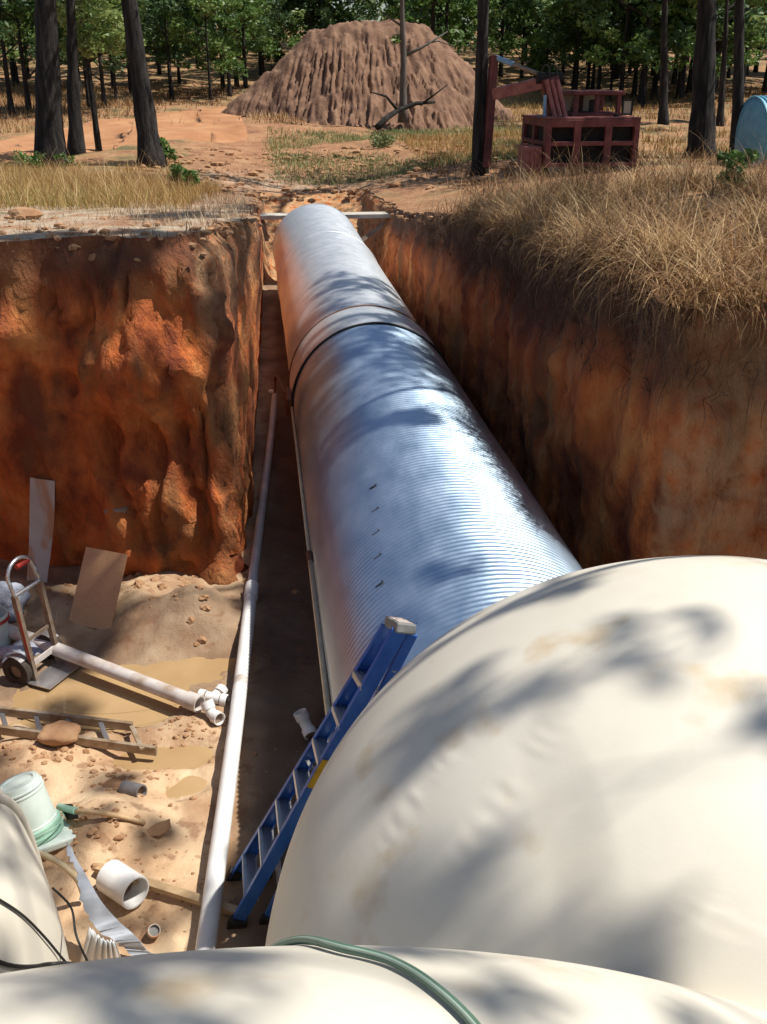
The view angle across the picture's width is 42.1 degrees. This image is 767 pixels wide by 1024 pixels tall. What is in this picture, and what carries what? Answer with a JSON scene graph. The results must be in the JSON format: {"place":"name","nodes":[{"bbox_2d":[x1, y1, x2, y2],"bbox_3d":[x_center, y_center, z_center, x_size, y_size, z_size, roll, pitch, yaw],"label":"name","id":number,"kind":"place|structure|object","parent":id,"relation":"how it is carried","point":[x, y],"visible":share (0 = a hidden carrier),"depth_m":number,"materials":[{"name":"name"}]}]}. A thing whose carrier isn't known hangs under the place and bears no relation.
{"place":"outdoors","nodes":[
{"label":"outdoors","id":0,"kind":"place"},
{"bbox_2d":[0,134,230,209],"bbox_3d":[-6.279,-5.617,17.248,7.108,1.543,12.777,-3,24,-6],"label":"golden grass","id":1,"kind":"structure","parent":0,"point":[123,203],"depth_m":13.74,"materials":[{"name":"beige plant"}]},
{"bbox_2d":[0,106,247,162],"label":"dirt road","id":2,"kind":"structure","parent":0,"point":[115,133],"depth_m":35.47,"materials":[{"name":"orange soil"}]},
{"bbox_2d":[0,282,334,962],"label":"pit floor","id":3,"kind":"structure","parent":0,"point":[284,671],"depth_m":7.61,"materials":[{"name":"beige sand"}]},
{"bbox_2d":[0,606,10,645],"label":"bucket","id":4,"kind":"object","parent":3,"relation":"on","point":[5,639],"visible":0.88,"depth_m":8.33,"materials":[{"name":"white plastic"}]},
{"bbox_2d":[0,581,30,622],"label":"plastic bag","id":5,"kind":"object","parent":3,"relation":"on","point":[6,596],"visible":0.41,"depth_m":8.67,"materials":[{"name":"white plastic"}]},
{"bbox_2d":[0,640,44,663],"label":"plastic sheet","id":6,"kind":"object","parent":3,"relation":"on","point":[6,650],"visible":0.44,"depth_m":8.20,"materials":[{"name":"white plastic"}]},
{"bbox_2d":[0,788,68,973],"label":"shelter shell","id":7,"kind":"object","parent":3,"relation":"on","point":[25,889],"visible":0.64,"depth_m":3.89},
{"bbox_2d":[2,555,79,689],"bbox_3d":[-2.761,0.845,7.928,0.444,1.050,0.454,10,26,21],"label":"hand truck","id":8,"kind":"object","parent":3,"relation":"on","point":[19,668],"visible":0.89,"depth_m":7.95,"materials":[{"name":"metal"}]},
{"bbox_2d":[27,477,54,582],"bbox_3d":[-3.222,0.266,9.240,0.247,1.113,0.505,6,24,12],"label":"board strip","id":9,"kind":"object","parent":3,"relation":"on","point":[42,510],"visible":0.76,"depth_m":9.32,"materials":[{"name":"grey wood"}]},
{"bbox_2d":[38,819,75,852],"bbox_3d":[-2.056,2.013,6.139,0.420,0.070,0.222,-14,27,-28],"label":"white tray","id":10,"kind":"object","parent":3,"relation":"on","point":[63,837],"visible":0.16,"depth_m":6.08,"materials":[{"name":"white plastic"}]},
{"bbox_2d":[0,771,64,845],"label":"bucket","id":11,"kind":"object","parent":10,"relation":"on","point":[27,793],"visible":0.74,"depth_m":6.06,"materials":[{"name":"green plastic"}]},
{"bbox_2d":[0,706,157,755],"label":"straight ladder","id":12,"kind":"object","parent":3,"relation":"on","point":[106,742],"visible":0.8,"depth_m":7.25,"materials":[{"name":"wood"}]},
{"bbox_2d":[35,720,80,746],"bbox_3d":[-2.321,1.581,7.108,0.310,0.136,0.222,-3,24,-6],"label":"stone","id":13,"kind":"object","parent":12,"relation":"on","point":[59,733],"visible":1,"depth_m":7.05,"materials":[{"name":"stone"}]},
{"bbox_2d":[10,686,181,729],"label":"puddle","id":14,"kind":"object","parent":3,"relation":"on","point":[34,698],"visible":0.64,"depth_m":7.67,"materials":[{"name":"liquid"}]},
{"bbox_2d":[69,547,127,628],"bbox_3d":[-2.524,0.677,8.804,0.430,0.539,0.517,6,24,12],"label":"particle board","id":15,"kind":"object","parent":3,"relation":"on","point":[96,595],"visible":1,"depth_m":8.79,"materials":[{"name":"brown wood"}]},
{"bbox_2d":[80,927,120,961],"bbox_3d":[-1.486,2.311,5.223,0.219,0.304,0.099,-12,27,-25],"label":"corrugated offcut","id":16,"kind":"object","parent":3,"relation":"on","point":[96,947],"visible":0.66,"depth_m":5.20,"materials":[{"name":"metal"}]},
{"bbox_2d":[56,803,145,824],"bbox_3d":[-1.813,1.892,6.232,0.598,0.228,0.207,4,24,9],"label":"digging tool","id":17,"kind":"object","parent":3,"relation":"on","point":[70,811],"visible":0.99,"depth_m":6.21,"materials":[{"name":"brown wood"}]},
{"bbox_2d":[8,623,204,712],"bbox_3d":[-2.464,1.190,8.080,2.487,0.156,0.136,13,27,27],"label":"pvc pipe","id":18,"kind":"object","parent":3,"relation":"on","point":[190,700],"visible":0.95,"depth_m":7.83,"materials":[{"name":"white plastic"}]},
{"bbox_2d":[66,842,152,955],"bbox_3d":[-1.542,2.151,5.415,0.546,0.562,0.157,12,27,25],"label":"torn sheet strip","id":19,"kind":"object","parent":3,"relation":"on","point":[104,920],"visible":0.98,"depth_m":5.41,"materials":[{"name":"metal"}]},
{"bbox_2d":[96,860,148,909],"bbox_3d":[-1.524,2.174,5.817,0.251,0.209,0.195,18,29,34],"label":"pipe coupling","id":20,"kind":"object","parent":3,"relation":"on","point":[115,879],"visible":1,"depth_m":5.79,"materials":[{"name":"white plastic"}]},
{"bbox_2d":[102,779,146,797],"bbox_3d":[-1.736,1.852,6.687,0.345,0.178,0.169,9,26,20],"label":"grey fitting","id":21,"kind":"object","parent":3,"relation":"on","point":[131,788],"visible":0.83,"depth_m":6.62,"materials":[{"name":"plastic"}]},
{"bbox_2d":[0,572,304,948],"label":"dirt clods","id":22,"kind":"object","parent":3,"relation":"on","point":[137,584],"visible":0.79,"depth_m":7.00,"materials":[{"name":"soil"}]},
{"bbox_2d":[47,654,266,713],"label":"puddle","id":23,"kind":"object","parent":3,"relation":"on","point":[87,691],"visible":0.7,"depth_m":7.96,"materials":[{"name":"liquid"}]},
{"bbox_2d":[113,745,212,769],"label":"puddle","id":24,"kind":"object","parent":3,"relation":"on","point":[188,757],"visible":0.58,"depth_m":7.13,"materials":[{"name":"liquid"}]},
{"bbox_2d":[95,863,237,915],"bbox_3d":[-1.272,2.220,5.854,0.921,0.123,0.055,7,25,15],"label":"wooden stake","id":25,"kind":"object","parent":3,"relation":"on","point":[192,897],"visible":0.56,"depth_m":5.82,"materials":[{"name":"brown wood"}]},
{"bbox_2d":[165,776,206,798],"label":"puddle","id":26,"kind":"object","parent":3,"relation":"on","point":[187,785],"visible":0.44,"depth_m":6.85,"materials":[{"name":"liquid"}]},
{"bbox_2d":[200,699,224,725],"bbox_3d":[-1.285,1.485,7.448,0.104,0.160,0.216,-21,31,-38],"label":"pipe elbow","id":27,"kind":"object","parent":3,"relation":"on","point":[215,716],"visible":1,"depth_m":7.42,"materials":[{"name":"white plastic"}]},
{"bbox_2d":[197,684,229,705],"bbox_3d":[-1.309,1.419,7.744,0.240,0.131,0.170,6,25,14],"label":"pipe wye","id":28,"kind":"object","parent":3,"relation":"on","point":[219,695],"visible":0.86,"depth_m":7.69,"materials":[{"name":"white plastic"}]},
{"bbox_2d":[195,393,277,949],"bbox_3d":[-1.241,0.427,9.579,0.128,0.313,9.655,-1,24,-3],"label":"pvc pipe","id":29,"kind":"object","parent":3,"relation":"on","point":[208,926],"visible":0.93,"depth_m":7.00,"materials":[{"name":"white plastic"}]},
{"bbox_2d":[293,708,316,740],"bbox_3d":[-0.576,1.560,7.324,0.116,0.204,0.218,-17,29,-33],"label":"pipe elbow","id":30,"kind":"object","parent":3,"relation":"on","point":[302,719],"visible":0.97,"depth_m":7.30,"materials":[{"name":"grey plastic"}]},
{"bbox_2d":[226,616,416,928],"bbox_3d":[-0.399,1.379,5.371,1.224,2.175,0.464,5,24,12],"label":"stepladder","id":31,"kind":"object","parent":3,"relation":"on","point":[390,645],"visible":0.91,"depth_m":5.28,"materials":[{"name":"metal"}]},
{"bbox_2d":[0,945,766,1023],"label":"shelter shell","id":32,"kind":"object","parent":3,"relation":"on","point":[303,984],"visible":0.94,"depth_m":2.06},
{"bbox_2d":[270,935,480,1023],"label":"garden hose","id":33,"kind":"object","parent":32,"relation":"on","point":[459,1008],"visible":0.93,"depth_m":2.14,"materials":[{"name":"green rubber"}]},
{"bbox_2d":[273,204,582,728],"bbox_3d":[-0.354,-1.976,13.248,2.008,1.946,18.920,-3,24,-6],"label":"culvert pipe","id":34,"kind":"object","parent":3,"relation":"on","point":[427,515],"visible":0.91,"depth_m":7.62,"materials":[{"name":"silver metal"}]},
{"bbox_2d":[290,406,333,740],"bbox_3d":[-0.668,0.116,8.557,0.052,0.094,6.400,-3,24,-6],"label":"steel rod","id":35,"kind":"object","parent":34,"relation":"attached to","point":[323,672],"visible":0.91,"depth_m":7.38,"materials":[{"name":"grey metal"}]},
{"bbox_2d":[265,555,766,1011],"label":"storage tank","id":36,"kind":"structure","parent":3,"relation":"on","point":[571,767],"depth_m":3.24,"materials":[{"name":"white plastic"}]},
{"bbox_2d":[0,189,766,584],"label":"trench wall","id":37,"kind":"structure","parent":0,"point":[152,437],"depth_m":8.76,"materials":[{"name":"soil"}]},
{"bbox_2d":[0,209,269,358],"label":"root mat","id":38,"kind":"object","parent":37,"relation":"on","point":[124,236],"visible":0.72,"depth_m":8.54,"materials":[{"name":"brown plant"}]},
{"bbox_2d":[260,212,390,241],"bbox_3d":[-1.327,-6.383,22.331,3.003,0.605,0.434,-3,24,-6],"label":"plank","id":39,"kind":"object","parent":37,"relation":"on","point":[281,216],"visible":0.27,"depth_m":22.16,"materials":[{"name":"white wood"}]},
{"bbox_2d":[412,198,766,437],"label":"root mat","id":40,"kind":"object","parent":37,"relation":"on","point":[472,242],"visible":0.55,"depth_m":7.78,"materials":[{"name":"brown plant"}]},
{"bbox_2d":[0,25,766,297],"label":"ground","id":41,"kind":"structure","parent":0,"point":[407,196],"depth_m":31.49,"materials":[{"name":"soil"}]},
{"bbox_2d":[0,0,62,113],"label":"woodland tree","id":42,"kind":"object","parent":41,"relation":"on","point":[25,15],"visible":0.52,"depth_m":42.09,"materials":[{"name":"green plant"}]},
{"bbox_2d":[0,0,76,111],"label":"woodland tree","id":43,"kind":"object","parent":41,"relation":"on","point":[23,62],"visible":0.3,"depth_m":42.81,"materials":[{"name":"green plant"}]},
{"bbox_2d":[32,0,69,167],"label":"oak tree","id":44,"kind":"object","parent":41,"relation":"on","point":[49,129],"visible":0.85,"depth_m":25.66,"materials":[{"name":"brown plant"}]},
{"bbox_2d":[66,0,85,155],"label":"oak tree","id":45,"kind":"object","parent":41,"relation":"on","point":[75,142],"visible":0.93,"depth_m":29.02,"materials":[{"name":"brown plant"}]},
{"bbox_2d":[32,0,121,106],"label":"woodland tree","id":46,"kind":"object","parent":41,"relation":"on","point":[62,30],"visible":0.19,"depth_m":42.53,"materials":[{"name":"green plant"}]},
{"bbox_2d":[56,0,146,150],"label":"young oak","id":47,"kind":"object","parent":41,"relation":"on","point":[107,36],"visible":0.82,"depth_m":29.03,"materials":[{"name":"green plant"}]},
{"bbox_2d":[57,0,152,107],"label":"woodland tree","id":48,"kind":"object","parent":41,"relation":"on","point":[106,67],"visible":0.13,"depth_m":43.55,"materials":[{"name":"green plant"}]},
{"bbox_2d":[0,202,249,241],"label":"dry stubble","id":49,"kind":"object","parent":41,"relation":"on","point":[63,215],"visible":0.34,"depth_m":10.06,"materials":[{"name":"beige plant"}]},
{"bbox_2d":[121,0,167,167],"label":"oak tree","id":50,"kind":"object","parent":41,"relation":"on","point":[148,138],"visible":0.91,"depth_m":26.01,"materials":[{"name":"brown plant"}]},
{"bbox_2d":[87,0,214,93],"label":"woodland tree","id":51,"kind":"object","parent":41,"relation":"on","point":[199,23],"visible":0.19,"depth_m":53.10,"materials":[{"name":"green plant"}]},
{"bbox_2d":[0,80,307,133],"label":"golden grass","id":52,"kind":"structure","parent":41,"relation":"on","point":[123,103],"depth_m":46.92,"materials":[{"name":"plant"}]},
{"bbox_2d":[88,190,265,228],"bbox_3d":[-2.795,-4.590,14.989,2.054,1.364,12.758,-3,24,-6],"label":"dry stubble","id":53,"kind":"object","parent":41,"relation":"on","point":[228,197],"visible":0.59,"depth_m":11.17,"materials":[{"name":"beige plant"}]},
{"bbox_2d":[140,0,216,98],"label":"woodland tree","id":54,"kind":"object","parent":41,"relation":"on","point":[176,54],"visible":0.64,"depth_m":51.12,"materials":[{"name":"green plant"}]},
{"bbox_2d":[166,163,200,188],"bbox_3d":[-3.529,-5.808,17.502,0.581,0.614,0.694,-13,27,-28],"label":"shrub","id":55,"kind":"object","parent":41,"relation":"on","point":[176,170],"visible":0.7,"depth_m":17.43,"materials":[{"name":"green plant"}]},
{"bbox_2d":[161,0,248,99],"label":"woodland tree","id":56,"kind":"object","parent":41,"relation":"on","point":[184,28],"visible":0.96,"depth_m":50.77,"materials":[{"name":"green plant"}]},
{"bbox_2d":[168,0,276,89],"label":"woodland tree","id":57,"kind":"object","parent":41,"relation":"on","point":[236,49],"visible":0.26,"depth_m":57.62,"materials":[{"name":"green plant"}]},
{"bbox_2d":[185,0,271,96],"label":"woodland tree","id":58,"kind":"object","parent":41,"relation":"on","point":[253,5],"visible":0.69,"depth_m":52.15,"materials":[{"name":"green plant"}]},
{"bbox_2d":[187,0,286,87],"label":"woodland tree","id":59,"kind":"object","parent":41,"relation":"on","point":[250,45],"visible":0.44,"depth_m":55.81,"materials":[{"name":"green plant"}]},
{"bbox_2d":[185,0,294,86],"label":"woodland tree","id":60,"kind":"object","parent":41,"relation":"on","point":[236,79],"visible":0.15,"depth_m":61.19,"materials":[{"name":"green plant"}]},
{"bbox_2d":[229,6,304,75],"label":"woodland tree","id":61,"kind":"object","parent":41,"relation":"on","point":[293,28],"visible":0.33,"depth_m":66.83,"materials":[{"name":"green plant"}]},
{"bbox_2d":[275,0,356,41],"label":"woodland tree","id":62,"kind":"object","parent":41,"relation":"on","point":[326,18],"visible":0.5,"depth_m":68.77,"materials":[{"name":"green plant"}]},
{"bbox_2d":[211,158,433,194],"bbox_3d":[-1.773,-9.061,26.840,5.989,0.696,5.919,-3,24,-6],"label":"dry stubble","id":63,"kind":"object","parent":41,"relation":"on","point":[229,172],"visible":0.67,"depth_m":26.61,"materials":[{"name":"beige plant"}]},
{"bbox_2d":[279,0,377,30],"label":"woodland tree","id":64,"kind":"object","parent":41,"relation":"on","point":[373,7],"visible":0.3,"depth_m":70.01,"materials":[{"name":"green plant"}]},
{"bbox_2d":[310,0,355,22],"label":"woodland tree","id":65,"kind":"object","parent":41,"relation":"on","point":[338,12],"visible":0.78,"depth_m":70.82,"materials":[{"name":"green plant"}]},
{"bbox_2d":[315,0,380,23],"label":"woodland tree","id":66,"kind":"object","parent":41,"relation":"on","point":[372,15],"visible":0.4,"depth_m":76.44,"materials":[{"name":"green plant"}]},
{"bbox_2d":[221,19,514,130],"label":"dirt mound","id":67,"kind":"object","parent":41,"relation":"on","point":[334,74],"visible":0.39,"depth_m":40.13,"materials":[{"name":"brown soil"}]},
{"bbox_2d":[378,0,452,122],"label":"bare tree","id":68,"kind":"object","parent":67,"relation":"on","point":[404,54],"visible":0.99,"depth_m":37.09,"materials":[{"name":"grey plant"}]},
{"bbox_2d":[0,142,766,323],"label":"dirt clods","id":69,"kind":"object","parent":41,"relation":"on","point":[32,214],"visible":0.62,"depth_m":23.73,"materials":[{"name":"soil"}]},
{"bbox_2d":[0,0,766,57],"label":"wood","id":70,"kind":"object","parent":41,"relation":"on","point":[379,7],"visible":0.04,"depth_m":94.04,"materials":[{"name":"green plant"}]},
{"bbox_2d":[261,123,521,185],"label":"weeds","id":71,"kind":"object","parent":41,"relation":"on","point":[313,141],"visible":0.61,"depth_m":30.14,"materials":[{"name":"green plant"}]},
{"bbox_2d":[370,85,446,129],"bbox_3d":[0.893,-15.116,37.168,3.013,1.544,0.802,-13,27,-26],"label":"fallen branch","id":72,"kind":"object","parent":41,"relation":"on","point":[381,123],"visible":1,"depth_m":37.14,"materials":[{"name":"brown wood"}]},
{"bbox_2d":[381,0,451,34],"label":"woodland tree","id":73,"kind":"object","parent":41,"relation":"on","point":[412,17],"visible":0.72,"depth_m":55.76,"materials":[{"name":"green plant"}]},
{"bbox_2d":[379,0,509,49],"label":"woodland tree","id":74,"kind":"object","parent":41,"relation":"on","point":[446,27],"visible":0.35,"depth_m":61.13,"materials":[{"name":"green plant"}]},
{"bbox_2d":[413,0,501,39],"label":"woodland tree","id":75,"kind":"object","parent":41,"relation":"on","point":[466,6],"visible":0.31,"depth_m":63.87,"materials":[{"name":"green plant"}]},
{"bbox_2d":[469,0,488,176],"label":"oak tree","id":76,"kind":"object","parent":41,"relation":"on","point":[481,84],"visible":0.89,"depth_m":24.51,"materials":[{"name":"brown plant"}]},
{"bbox_2d":[457,0,529,76],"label":"woodland tree","id":77,"kind":"object","parent":41,"relation":"on","point":[501,35],"visible":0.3,"depth_m":69.08,"materials":[{"name":"green plant"}]},
{"bbox_2d":[488,1,554,77],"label":"woodland tree","id":78,"kind":"object","parent":41,"relation":"on","point":[507,45],"visible":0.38,"depth_m":67.19,"materials":[{"name":"green plant"}]},
{"bbox_2d":[519,48,560,77],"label":"shrub","id":79,"kind":"object","parent":41,"relation":"on","point":[530,64],"visible":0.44,"depth_m":62.08,"materials":[{"name":"green plant"}]},
{"bbox_2d":[513,0,583,69],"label":"woodland tree","id":80,"kind":"object","parent":41,"relation":"on","point":[531,8],"visible":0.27,"depth_m":61.65,"materials":[{"name":"green plant"}]},
{"bbox_2d":[482,55,640,176],"bbox_3d":[4.383,-9.548,24.122,3.532,2.788,2.348,-4,24,-8],"label":"red excavator","id":81,"kind":"object","parent":41,"relation":"on","point":[572,118],"visible":0.93,"depth_m":23.67,"materials":[{"name":"paint"}]},
{"bbox_2d":[529,0,619,89],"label":"woodland tree","id":82,"kind":"object","parent":41,"relation":"on","point":[560,29],"visible":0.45,"depth_m":57.24,"materials":[{"name":"green plant"}]},
{"bbox_2d":[523,0,634,89],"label":"woodland tree","id":83,"kind":"object","parent":41,"relation":"on","point":[541,43],"visible":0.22,"depth_m":61.06,"materials":[{"name":"green plant"}]},
{"bbox_2d":[424,122,766,355],"bbox_3d":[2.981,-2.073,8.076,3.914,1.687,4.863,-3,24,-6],"label":"dry grass","id":84,"kind":"structure","parent":41,"relation":"on","point":[741,222],"depth_m":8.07,"materials":[{"name":"plant"}]},
{"bbox_2d":[542,0,659,89],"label":"woodland tree","id":85,"kind":"object","parent":41,"relation":"on","point":[553,7],"visible":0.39,"depth_m":54.78,"materials":[{"name":"green plant"}]},
{"bbox_2d":[581,0,648,100],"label":"woodland tree","id":86,"kind":"object","parent":41,"relation":"on","point":[585,37],"visible":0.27,"depth_m":54.83,"materials":[{"name":"green plant"}]},
{"bbox_2d":[562,0,697,104],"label":"woodland tree","id":87,"kind":"object","parent":41,"relation":"on","point":[642,48],"visible":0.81,"depth_m":51.06,"materials":[{"name":"green plant"}]},
{"bbox_2d":[565,0,695,106],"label":"woodland tree","id":88,"kind":"object","parent":41,"relation":"on","point":[606,5],"visible":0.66,"depth_m":51.31,"materials":[{"name":"green plant"}]},
{"bbox_2d":[496,81,766,158],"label":"golden grass","id":89,"kind":"structure","parent":41,"relation":"on","point":[646,138],"depth_m":47.33,"materials":[{"name":"yellow plant"}]},
{"bbox_2d":[657,0,670,124],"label":"oak tree","id":90,"kind":"object","parent":41,"relation":"on","point":[663,115],"visible":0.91,"depth_m":39.91,"materials":[{"name":"brown plant"}]},
{"bbox_2d":[597,0,730,99],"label":"woodland tree","id":91,"kind":"object","parent":41,"relation":"on","point":[654,90],"visible":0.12,"depth_m":54.33,"materials":[{"name":"green plant"}]},
{"bbox_2d":[684,0,716,158],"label":"oak tree","id":92,"kind":"object","parent":41,"relation":"on","point":[702,122],"visible":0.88,"depth_m":27.22,"materials":[{"name":"brown plant"}]},
{"bbox_2d":[638,266,766,339],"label":"dry grass","id":93,"kind":"structure","parent":41,"relation":"on","point":[732,298],"depth_m":6.12,"materials":[{"name":"plant"}]},
{"bbox_2d":[655,0,766,79],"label":"woodland tree","id":94,"kind":"object","parent":41,"relation":"on","point":[756,37],"visible":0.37,"depth_m":51.32,"materials":[{"name":"green plant"}]},
{"bbox_2d":[668,0,766,98],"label":"woodland tree","id":95,"kind":"object","parent":41,"relation":"on","point":[680,88],"visible":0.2,"depth_m":51.91,"materials":[{"name":"green plant"}]},
{"bbox_2d":[729,0,744,150],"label":"oak tree","id":96,"kind":"object","parent":41,"relation":"on","point":[738,78],"visible":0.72,"depth_m":24.29,"materials":[{"name":"brown plant"}]},
{"bbox_2d":[715,148,761,193],"bbox_3d":[3.801,-3.678,10.833,0.458,0.564,0.543,15,28,30],"label":"shrub","id":97,"kind":"object","parent":41,"relation":"on","point":[729,156],"visible":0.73,"depth_m":10.74,"materials":[{"name":"green plant"}]},
{"bbox_2d":[716,0,766,126],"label":"oak tree","id":98,"kind":"object","parent":41,"relation":"on","point":[755,4],"visible":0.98,"depth_m":40.37,"materials":[{"name":"brown plant"}]},
{"bbox_2d":[734,95,766,167],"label":"blue tank","id":99,"kind":"object","parent":41,"relation":"on","point":[751,128],"visible":0.57,"depth_m":23.99,"materials":[{"name":"paint"}]},
{"bbox_2d":[394,126,648,163],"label":"golden grass","id":100,"kind":"structure","parent":0,"point":[442,139],"depth_m":31.12,"materials":[{"name":"beige plant"}]},
{"bbox_2d":[407,140,766,205],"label":"dry grass","id":101,"kind":"structure","parent":0,"point":[598,170],"depth_m":23.58,"materials":[{"name":"plant"}]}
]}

